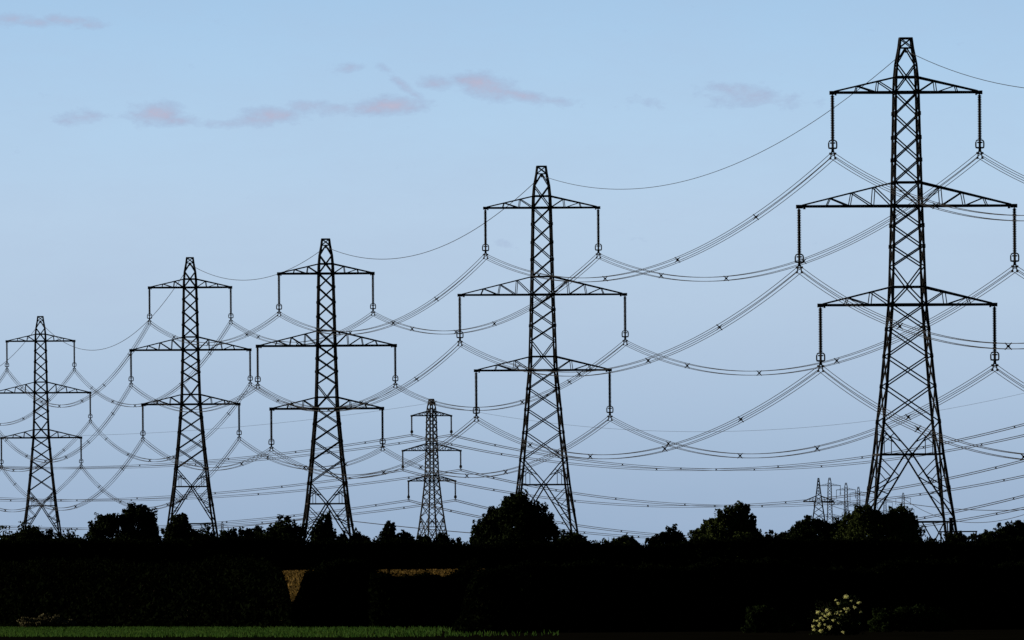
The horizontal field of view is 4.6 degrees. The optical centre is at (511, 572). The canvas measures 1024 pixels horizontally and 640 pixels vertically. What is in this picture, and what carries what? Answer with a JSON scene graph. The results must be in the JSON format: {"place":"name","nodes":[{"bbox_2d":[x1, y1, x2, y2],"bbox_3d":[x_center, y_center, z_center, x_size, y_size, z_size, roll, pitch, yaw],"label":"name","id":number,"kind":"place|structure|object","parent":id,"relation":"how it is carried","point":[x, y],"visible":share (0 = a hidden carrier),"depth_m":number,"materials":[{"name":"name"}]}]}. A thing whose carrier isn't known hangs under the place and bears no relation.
{"place":"outdoors","nodes":[
{"label":"outdoors","id":0,"kind":"place"},
{"bbox_2d":[159,519,301,530],"bbox_3d":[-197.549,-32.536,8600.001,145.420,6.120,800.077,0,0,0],"label":"distant wire","id":1,"kind":"object","parent":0,"point":[241,526],"visible":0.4,"depth_m":8528.08,"materials":[{"name":"grey metal"}]},
{"bbox_2d":[0,625,558,637],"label":"grass","id":2,"kind":"structure","parent":0,"point":[183,631],"depth_m":646.38,"materials":[{"name":"green plant"}]},
{"bbox_2d":[319,517,469,532],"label":"distant wire","id":3,"kind":"object","parent":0,"point":[407,527],"visible":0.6,"depth_m":7869.78,"materials":[{"name":"grey metal"}]},
{"bbox_2d":[0,559,1023,639],"bbox_3d":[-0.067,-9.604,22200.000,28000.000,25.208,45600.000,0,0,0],"label":"ground","id":4,"kind":"structure","parent":0,"point":[1009,634],"depth_m":597.92,"materials":[{"name":"green plant"}]},
{"bbox_2d":[0,521,61,557],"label":"broadleaf tree","id":5,"kind":"object","parent":4,"relation":"on","point":[29,533],"visible":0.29,"depth_m":1698.67,"materials":[{"name":"green plant"}]},
{"bbox_2d":[0,316,91,536],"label":"pylon","id":6,"kind":"object","parent":4,"relation":"on","point":[33,437],"visible":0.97,"depth_m":2636.23,"materials":[{"name":"metal"}]},
{"bbox_2d":[0,369,73,425],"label":"cable bundle","id":7,"kind":"object","parent":6,"relation":"hanging from","point":[39,406],"visible":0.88,"depth_m":2759.74,"materials":[{"name":"grey metal"}]},
{"bbox_2d":[1,468,81,511],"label":"cable bundle","id":8,"kind":"object","parent":6,"relation":"hanging from","point":[46,497],"visible":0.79,"depth_m":2741.61,"materials":[{"name":"grey metal"}]},
{"bbox_2d":[1,422,90,471],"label":"cable bundle","id":9,"kind":"object","parent":6,"relation":"hanging from","point":[64,450],"visible":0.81,"depth_m":2788.99,"materials":[{"name":"grey metal"}]},
{"bbox_2d":[16,613,77,627],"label":"flowering bush","id":10,"kind":"object","parent":4,"relation":"on","point":[49,621],"visible":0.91,"depth_m":721.54,"materials":[{"name":"green plant"}]},
{"bbox_2d":[50,528,87,553],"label":"bush","id":11,"kind":"object","parent":4,"relation":"on","point":[69,536],"visible":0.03,"depth_m":1649.50,"materials":[{"name":"green plant"}]},
{"bbox_2d":[86,502,162,561],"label":"broadleaf tree","id":12,"kind":"object","parent":4,"relation":"on","point":[135,521],"visible":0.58,"depth_m":1499.07,"materials":[{"name":"green plant"}]},
{"bbox_2d":[0,554,294,627],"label":"hedge","id":13,"kind":"object","parent":4,"relation":"on","point":[162,592],"visible":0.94,"depth_m":734.36,"materials":[{"name":"black plant"}]},
{"bbox_2d":[161,512,200,555],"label":"broadleaf tree","id":14,"kind":"object","parent":4,"relation":"on","point":[180,526],"visible":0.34,"depth_m":1549.44,"materials":[{"name":"green plant"}]},
{"bbox_2d":[128,257,252,537],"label":"pylon","id":15,"kind":"object","parent":4,"relation":"on","point":[197,349],"visible":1,"depth_m":2180.75,"materials":[{"name":"metal"}]},
{"bbox_2d":[0,384,131,462],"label":"cable bundle","id":16,"kind":"object","parent":15,"relation":"hanging from","point":[113,414],"visible":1,"depth_m":2334.65,"materials":[{"name":"grey metal"}]},
{"bbox_2d":[1,439,143,510],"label":"cable bundle","id":17,"kind":"object","parent":15,"relation":"hanging from","point":[15,483],"visible":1,"depth_m":2352.48,"materials":[{"name":"grey metal"}]},
{"bbox_2d":[6,322,150,407],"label":"cable bundle","id":18,"kind":"object","parent":15,"relation":"hanging from","point":[21,388],"visible":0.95,"depth_m":2347.23,"materials":[{"name":"grey metal"}]},
{"bbox_2d":[41,268,187,349],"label":"earth wire","id":19,"kind":"object","parent":15,"relation":"attached to","point":[126,338],"visible":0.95,"depth_m":2363.47,"materials":[{"name":"grey metal"}]},
{"bbox_2d":[74,321,231,406],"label":"cable bundle","id":20,"kind":"object","parent":15,"relation":"hanging from","point":[167,392],"visible":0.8,"depth_m":2354.97,"materials":[{"name":"grey metal"}]},
{"bbox_2d":[80,439,237,509],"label":"cable bundle","id":21,"kind":"object","parent":15,"relation":"hanging from","point":[169,502],"visible":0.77,"depth_m":2368.34,"materials":[{"name":"grey metal"}]},
{"bbox_2d":[89,384,250,461],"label":"cable bundle","id":22,"kind":"object","parent":15,"relation":"hanging from","point":[105,439],"visible":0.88,"depth_m":2363.10,"materials":[{"name":"grey metal"}]},
{"bbox_2d":[142,439,268,470],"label":"cable bundle","id":23,"kind":"object","parent":15,"relation":"hanging from","point":[206,467],"visible":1,"depth_m":2023.47,"materials":[{"name":"grey metal"}]},
{"bbox_2d":[190,253,316,279],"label":"earth wire","id":24,"kind":"object","parent":15,"relation":"attached to","point":[254,279],"visible":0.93,"depth_m":2023.04,"materials":[{"name":"grey metal"}]},
{"bbox_2d":[198,523,217,538],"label":"bush","id":25,"kind":"object","parent":4,"relation":"on","point":[206,533],"visible":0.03,"depth_m":1599.59,"materials":[{"name":"green plant"}]},
{"bbox_2d":[219,524,258,538],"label":"bush","id":26,"kind":"object","parent":4,"relation":"on","point":[247,532],"visible":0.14,"depth_m":1699.52,"materials":[{"name":"green plant"}]},
{"bbox_2d":[254,514,307,565],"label":"broadleaf tree","id":27,"kind":"object","parent":4,"relation":"on","point":[286,530],"visible":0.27,"depth_m":1599.35,"materials":[{"name":"green plant"}]},
{"bbox_2d":[308,511,340,559],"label":"broadleaf tree","id":28,"kind":"object","parent":4,"relation":"on","point":[321,529],"visible":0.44,"depth_m":1649.54,"materials":[{"name":"green plant"}]},
{"bbox_2d":[255,238,397,541],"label":"pylon","id":29,"kind":"object","parent":4,"relation":"on","point":[334,345],"visible":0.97,"depth_m":1885.77,"materials":[{"name":"metal"}]},
{"bbox_2d":[130,384,258,412],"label":"cable bundle","id":30,"kind":"object","parent":29,"relation":"hanging from","point":[194,409],"visible":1,"depth_m":2022.75,"materials":[{"name":"grey metal"}]},
{"bbox_2d":[148,313,276,345],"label":"cable bundle","id":31,"kind":"object","parent":29,"relation":"hanging from","point":[247,334],"visible":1,"depth_m":2024.18,"materials":[{"name":"grey metal"}]},
{"bbox_2d":[230,312,373,344],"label":"cable bundle","id":32,"kind":"object","parent":29,"relation":"hanging from","point":[302,341],"visible":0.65,"depth_m":2020.03,"materials":[{"name":"grey metal"}]},
{"bbox_2d":[238,437,383,469],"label":"cable bundle","id":33,"kind":"object","parent":29,"relation":"hanging from","point":[306,466],"visible":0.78,"depth_m":2051.33,"materials":[{"name":"grey metal"}]},
{"bbox_2d":[249,383,394,411],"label":"cable bundle","id":34,"kind":"object","parent":29,"relation":"hanging from","point":[277,401],"visible":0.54,"depth_m":2048.01,"materials":[{"name":"grey metal"}]},
{"bbox_2d":[286,556,378,627],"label":"hedge","id":35,"kind":"object","parent":4,"relation":"on","point":[335,593],"visible":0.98,"depth_m":719.84,"materials":[{"name":"black plant"}]},
{"bbox_2d":[336,527,369,560],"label":"bush","id":36,"kind":"object","parent":4,"relation":"on","point":[357,536],"visible":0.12,"depth_m":1649.72,"materials":[{"name":"green plant"}]},
{"bbox_2d":[278,569,457,607],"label":"crop","id":37,"kind":"object","parent":4,"relation":"on","point":[293,578],"visible":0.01,"depth_m":870.88,"materials":[{"name":"brown plant"}]},
{"bbox_2d":[375,520,417,569],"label":"broadleaf tree","id":38,"kind":"object","parent":4,"relation":"on","point":[388,531],"visible":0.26,"depth_m":1599.32,"materials":[{"name":"green plant"}]},
{"bbox_2d":[367,557,477,627],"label":"hedge","id":39,"kind":"object","parent":4,"relation":"on","point":[424,599],"visible":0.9,"depth_m":714.89,"materials":[{"name":"black plant"}]},
{"bbox_2d":[401,399,461,539],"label":"pylon","id":40,"kind":"object","parent":4,"relation":"on","point":[428,411],"visible":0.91,"depth_m":3908.19,"materials":[{"name":"metal"}]},
{"bbox_2d":[0,470,400,501],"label":"cable bundle","id":41,"kind":"object","parent":40,"relation":"hanging from","point":[216,492],"visible":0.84,"depth_m":4032.01,"materials":[{"name":"grey metal"}]},
{"bbox_2d":[4,500,406,529],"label":"cable bundle","id":42,"kind":"object","parent":40,"relation":"hanging from","point":[270,517],"visible":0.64,"depth_m":3996.99,"materials":[{"name":"grey metal"}]},
{"bbox_2d":[7,434,409,468],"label":"cable bundle","id":43,"kind":"object","parent":40,"relation":"hanging from","point":[227,458],"visible":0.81,"depth_m":4039.33,"materials":[{"name":"grey metal"}]},
{"bbox_2d":[0,499,454,529],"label":"cable bundle","id":44,"kind":"object","parent":40,"relation":"hanging from","point":[291,519],"visible":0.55,"depth_m":4023.07,"materials":[{"name":"grey metal"}]},
{"bbox_2d":[6,434,449,468],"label":"cable bundle","id":45,"kind":"object","parent":40,"relation":"hanging from","point":[255,459],"visible":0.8,"depth_m":4050.86,"materials":[{"name":"grey metal"}]},
{"bbox_2d":[0,469,458,500],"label":"cable bundle","id":46,"kind":"object","parent":40,"relation":"hanging from","point":[258,493],"visible":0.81,"depth_m":4055.80,"materials":[{"name":"grey metal"}]},
{"bbox_2d":[402,460,1023,507],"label":"cable bundle","id":47,"kind":"object","parent":40,"relation":"hanging from","point":[716,505],"visible":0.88,"depth_m":3706.55,"materials":[{"name":"grey metal"}]},
{"bbox_2d":[408,495,1023,537],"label":"cable bundle","id":48,"kind":"object","parent":40,"relation":"hanging from","point":[687,537],"visible":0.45,"depth_m":3752.11,"materials":[{"name":"grey metal"}]},
{"bbox_2d":[411,423,1023,470],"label":"cable bundle","id":49,"kind":"object","parent":40,"relation":"hanging from","point":[718,468],"visible":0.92,"depth_m":3703.11,"materials":[{"name":"grey metal"}]},
{"bbox_2d":[439,393,1022,431],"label":"earth wire","id":50,"kind":"object","parent":40,"relation":"attached to","point":[725,431],"visible":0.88,"depth_m":3718.29,"materials":[{"name":"grey metal"}]},
{"bbox_2d":[451,434,1023,470],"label":"cable bundle","id":51,"kind":"object","parent":40,"relation":"hanging from","point":[735,470],"visible":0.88,"depth_m":3723.86,"materials":[{"name":"grey metal"}]},
{"bbox_2d":[456,499,1023,535],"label":"cable bundle","id":52,"kind":"object","parent":40,"relation":"hanging from","point":[687,535],"visible":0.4,"depth_m":3791.38,"materials":[{"name":"grey metal"}]},
{"bbox_2d":[461,469,1023,506],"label":"cable bundle","id":53,"kind":"object","parent":40,"relation":"hanging from","point":[735,505],"visible":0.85,"depth_m":3733.19,"materials":[{"name":"grey metal"}]},
{"bbox_2d":[417,532,460,562],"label":"bush","id":54,"kind":"object","parent":4,"relation":"on","point":[441,537],"visible":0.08,"depth_m":1699.62,"materials":[{"name":"green plant"}]},
{"bbox_2d":[466,488,560,557],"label":"broadleaf tree","id":55,"kind":"object","parent":4,"relation":"on","point":[524,517],"visible":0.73,"depth_m":1448.64,"materials":[{"name":"green plant"}]},
{"bbox_2d":[456,166,628,535],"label":"pylon","id":56,"kind":"object","parent":4,"relation":"on","point":[533,207],"visible":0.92,"depth_m":1567.82,"materials":[{"name":"metal"}]},
{"bbox_2d":[257,342,460,411],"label":"cable bundle","id":57,"kind":"object","parent":56,"relation":"hanging from","point":[328,410],"visible":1,"depth_m":1691.37,"materials":[{"name":"grey metal"}]},
{"bbox_2d":[271,419,476,478],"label":"cable bundle","id":58,"kind":"object","parent":56,"relation":"hanging from","point":[383,473],"visible":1,"depth_m":1693.46,"materials":[{"name":"grey metal"}]},
{"bbox_2d":[279,255,485,334],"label":"cable bundle","id":59,"kind":"object","parent":56,"relation":"hanging from","point":[316,330],"visible":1,"depth_m":1694.26,"materials":[{"name":"grey metal"}]},
{"bbox_2d":[327,184,532,258],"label":"earth wire","id":60,"kind":"object","parent":56,"relation":"attached to","point":[443,245],"visible":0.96,"depth_m":1698.11,"materials":[{"name":"grey metal"}]},
{"bbox_2d":[372,255,599,333],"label":"cable bundle","id":61,"kind":"object","parent":56,"relation":"hanging from","point":[411,327],"visible":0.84,"depth_m":1702.10,"materials":[{"name":"grey metal"}]},
{"bbox_2d":[383,417,609,477],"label":"cable bundle","id":62,"kind":"object","parent":56,"relation":"hanging from","point":[506,470],"visible":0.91,"depth_m":1703.28,"materials":[{"name":"grey metal"}]},
{"bbox_2d":[394,342,624,410],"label":"cable bundle","id":63,"kind":"object","parent":56,"relation":"hanging from","point":[519,400],"visible":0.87,"depth_m":1707.05,"materials":[{"name":"grey metal"}]},
{"bbox_2d":[458,268,800,376],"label":"cable bundle","id":64,"kind":"object","parent":56,"relation":"hanging from","point":[650,362],"visible":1,"depth_m":1327.86,"materials":[{"name":"grey metal"}]},
{"bbox_2d":[475,367,821,458],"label":"cable bundle","id":65,"kind":"object","parent":56,"relation":"hanging from","point":[664,449],"visible":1,"depth_m":1341.44,"materials":[{"name":"grey metal"}]},
{"bbox_2d":[484,155,833,281],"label":"cable bundle","id":66,"kind":"object","parent":56,"relation":"hanging from","point":[676,259],"visible":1,"depth_m":1333.22,"materials":[{"name":"grey metal"}]},
{"bbox_2d":[541,60,894,188],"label":"earth wire","id":67,"kind":"object","parent":56,"relation":"attached to","point":[740,161],"visible":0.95,"depth_m":1335.56,"materials":[{"name":"grey metal"}]},
{"bbox_2d":[608,366,995,457],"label":"cable bundle","id":68,"kind":"object","parent":56,"relation":"hanging from","point":[818,446],"visible":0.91,"depth_m":1347.04,"materials":[{"name":"grey metal"}]},
{"bbox_2d":[624,267,1015,375],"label":"cable bundle","id":69,"kind":"object","parent":56,"relation":"hanging from","point":[836,361],"visible":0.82,"depth_m":1345.64,"materials":[{"name":"grey metal"}]},
{"bbox_2d":[550,529,587,541],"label":"bush","id":70,"kind":"object","parent":4,"relation":"on","point":[568,535],"visible":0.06,"depth_m":1479.17,"materials":[{"name":"green plant"}]},
{"bbox_2d":[593,533,640,562],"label":"bush","id":71,"kind":"object","parent":4,"relation":"on","point":[624,538],"visible":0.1,"depth_m":1499.79,"materials":[{"name":"green plant"}]},
{"bbox_2d":[645,524,687,545],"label":"broadleaf tree","id":72,"kind":"object","parent":4,"relation":"on","point":[668,536],"visible":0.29,"depth_m":1449.49,"materials":[{"name":"green plant"}]},
{"bbox_2d":[687,500,762,561],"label":"broadleaf tree","id":73,"kind":"object","parent":4,"relation":"on","point":[730,521],"visible":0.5,"depth_m":1349.22,"materials":[{"name":"green plant"}]},
{"bbox_2d":[740,604,802,632],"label":"bush","id":74,"kind":"object","parent":4,"relation":"on","point":[760,619],"visible":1,"depth_m":621.71,"materials":[{"name":"green plant"}]},
{"bbox_2d":[759,530,788,537],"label":"bush","id":75,"kind":"object","parent":4,"relation":"on","point":[781,534],"visible":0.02,"depth_m":1450.06,"materials":[{"name":"green plant"}]},
{"bbox_2d":[783,515,844,562],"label":"broadleaf tree","id":76,"kind":"object","parent":4,"relation":"on","point":[802,528],"visible":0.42,"depth_m":1299.19,"materials":[{"name":"green plant"}]},
{"bbox_2d":[803,478,833,520],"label":"pylon","id":77,"kind":"object","parent":4,"relation":"on","point":[821,496],"visible":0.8,"depth_m":6598.64,"materials":[{"name":"metal"}]},
{"bbox_2d":[813,478,845,523],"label":"pylon","id":78,"kind":"object","parent":4,"relation":"on","point":[830,483],"visible":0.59,"depth_m":8218.60,"materials":[{"name":"metal"}]},
{"bbox_2d":[807,595,865,635],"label":"flowering shrub","id":79,"kind":"object","parent":4,"relation":"on","point":[844,619],"visible":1,"depth_m":591.66,"materials":[{"name":"green plant"}]},
{"bbox_2d":[833,483,860,517],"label":"pylon","id":80,"kind":"object","parent":4,"relation":"on","point":[845,499],"visible":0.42,"depth_m":9159.49,"materials":[{"name":"metal"}]},
{"bbox_2d":[848,487,864,505],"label":"pylon","id":81,"kind":"object","parent":4,"relation":"on","point":[857,491],"visible":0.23,"depth_m":10433.92,"materials":[{"name":"metal"}]},
{"bbox_2d":[830,503,896,562],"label":"broadleaf tree","id":82,"kind":"object","parent":4,"relation":"on","point":[863,522],"visible":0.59,"depth_m":1149.00,"materials":[{"name":"green plant"}]},
{"bbox_2d":[877,498,892,512],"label":"pylon","id":83,"kind":"object","parent":4,"relation":"on","point":[883,506],"visible":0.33,"depth_m":11999.14,"materials":[{"name":"metal"}]},
{"bbox_2d":[881,503,926,556],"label":"broadleaf tree","id":84,"kind":"object","parent":4,"relation":"on","point":[905,521],"visible":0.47,"depth_m":1149.45,"materials":[{"name":"green plant"}]},
{"bbox_2d":[895,493,914,514],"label":"pylon","id":85,"kind":"object","parent":4,"relation":"on","point":[904,502],"visible":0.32,"depth_m":11999.38,"materials":[{"name":"metal"}]},
{"bbox_2d":[795,37,1018,541],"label":"pylon","id":86,"kind":"object","parent":4,"relation":"on","point":[915,92],"visible":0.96,"depth_m":1199.26,"materials":[{"name":"metal"}]},
{"bbox_2d":[597,154,979,281],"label":"cable bundle","id":87,"kind":"object","parent":86,"relation":"hanging from","point":[801,259],"visible":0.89,"depth_m":1345.73,"materials":[{"name":"grey metal"}]},
{"bbox_2d":[797,267,1023,349],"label":"cable bundle","id":88,"kind":"object","parent":86,"relation":"hanging from","point":[900,325],"visible":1,"depth_m":1118.17,"materials":[{"name":"grey metal"}]},
{"bbox_2d":[819,366,1023,459],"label":"cable bundle","id":89,"kind":"object","parent":86,"relation":"hanging from","point":[917,428],"visible":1,"depth_m":1123.56,"materials":[{"name":"grey metal"}]},
{"bbox_2d":[831,154,1023,220],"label":"cable bundle","id":90,"kind":"object","parent":86,"relation":"hanging from","point":[935,205],"visible":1,"depth_m":1128.06,"materials":[{"name":"grey metal"}]},
{"bbox_2d":[906,50,1023,87],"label":"earth wire","id":91,"kind":"object","parent":86,"relation":"attached to","point":[961,73],"visible":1,"depth_m":1157.68,"materials":[{"name":"grey metal"}]},
{"bbox_2d":[978,153,1023,182],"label":"cable bundle","id":92,"kind":"object","parent":86,"relation":"hanging from","point":[1000,166],"visible":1,"depth_m":1185.26,"materials":[{"name":"grey metal"}]},
{"bbox_2d":[993,365,1023,390],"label":"cable bundle","id":93,"kind":"object","parent":86,"relation":"hanging from","point":[1009,378],"visible":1,"depth_m":1189.55,"materials":[{"name":"grey metal"}]},
{"bbox_2d":[867,604,956,631],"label":"bush","id":94,"kind":"object","parent":4,"relation":"on","point":[910,619],"visible":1,"depth_m":621.84,"materials":[{"name":"green plant"}]},
{"bbox_2d":[943,530,966,544],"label":"bush","id":95,"kind":"object","parent":4,"relation":"on","point":[959,536],"visible":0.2,"depth_m":1169.66,"materials":[{"name":"green plant"}]},
{"bbox_2d":[940,531,976,543],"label":"goal","id":96,"kind":"object","parent":4,"relation":"on","point":[958,531],"visible":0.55,"depth_m":1184.93,"materials":[{"name":"metal"}]},
{"bbox_2d":[966,520,1023,556],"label":"broadleaf tree","id":97,"kind":"object","parent":4,"relation":"on","point":[1011,530],"visible":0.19,"depth_m":1249.29,"materials":[{"name":"green plant"}]},
{"bbox_2d":[0,0,1023,544],"label":"sky","id":98,"kind":"structure","parent":0,"point":[139,138],"materials":[{"name":"blue"}]},
{"bbox_2d":[858,494,1006,510],"bbox_3d":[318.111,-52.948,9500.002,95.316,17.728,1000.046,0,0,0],"label":"distant wire","id":99,"kind":"object","parent":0,"point":[939,507],"visible":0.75,"depth_m":9576.84,"materials":[{"name":"grey metal"}]},
{"bbox_2d":[903,498,1021,522],"bbox_3d":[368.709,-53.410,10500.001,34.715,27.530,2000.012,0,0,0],"label":"distant wire","id":100,"kind":"object","parent":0,"point":[966,522],"visible":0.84,"depth_m":10283.07,"materials":[{"name":"grey metal"}]},
{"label":"pylon","id":101,"kind":"object","parent":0,"visible":0},
{"bbox_2d":[77,403,427,435],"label":"earth wire","id":102,"kind":"object","parent":101,"relation":"attached to","point":[243,426],"visible":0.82,"depth_m":4054.91,"materials":[{"name":"grey metal"}]}
]}

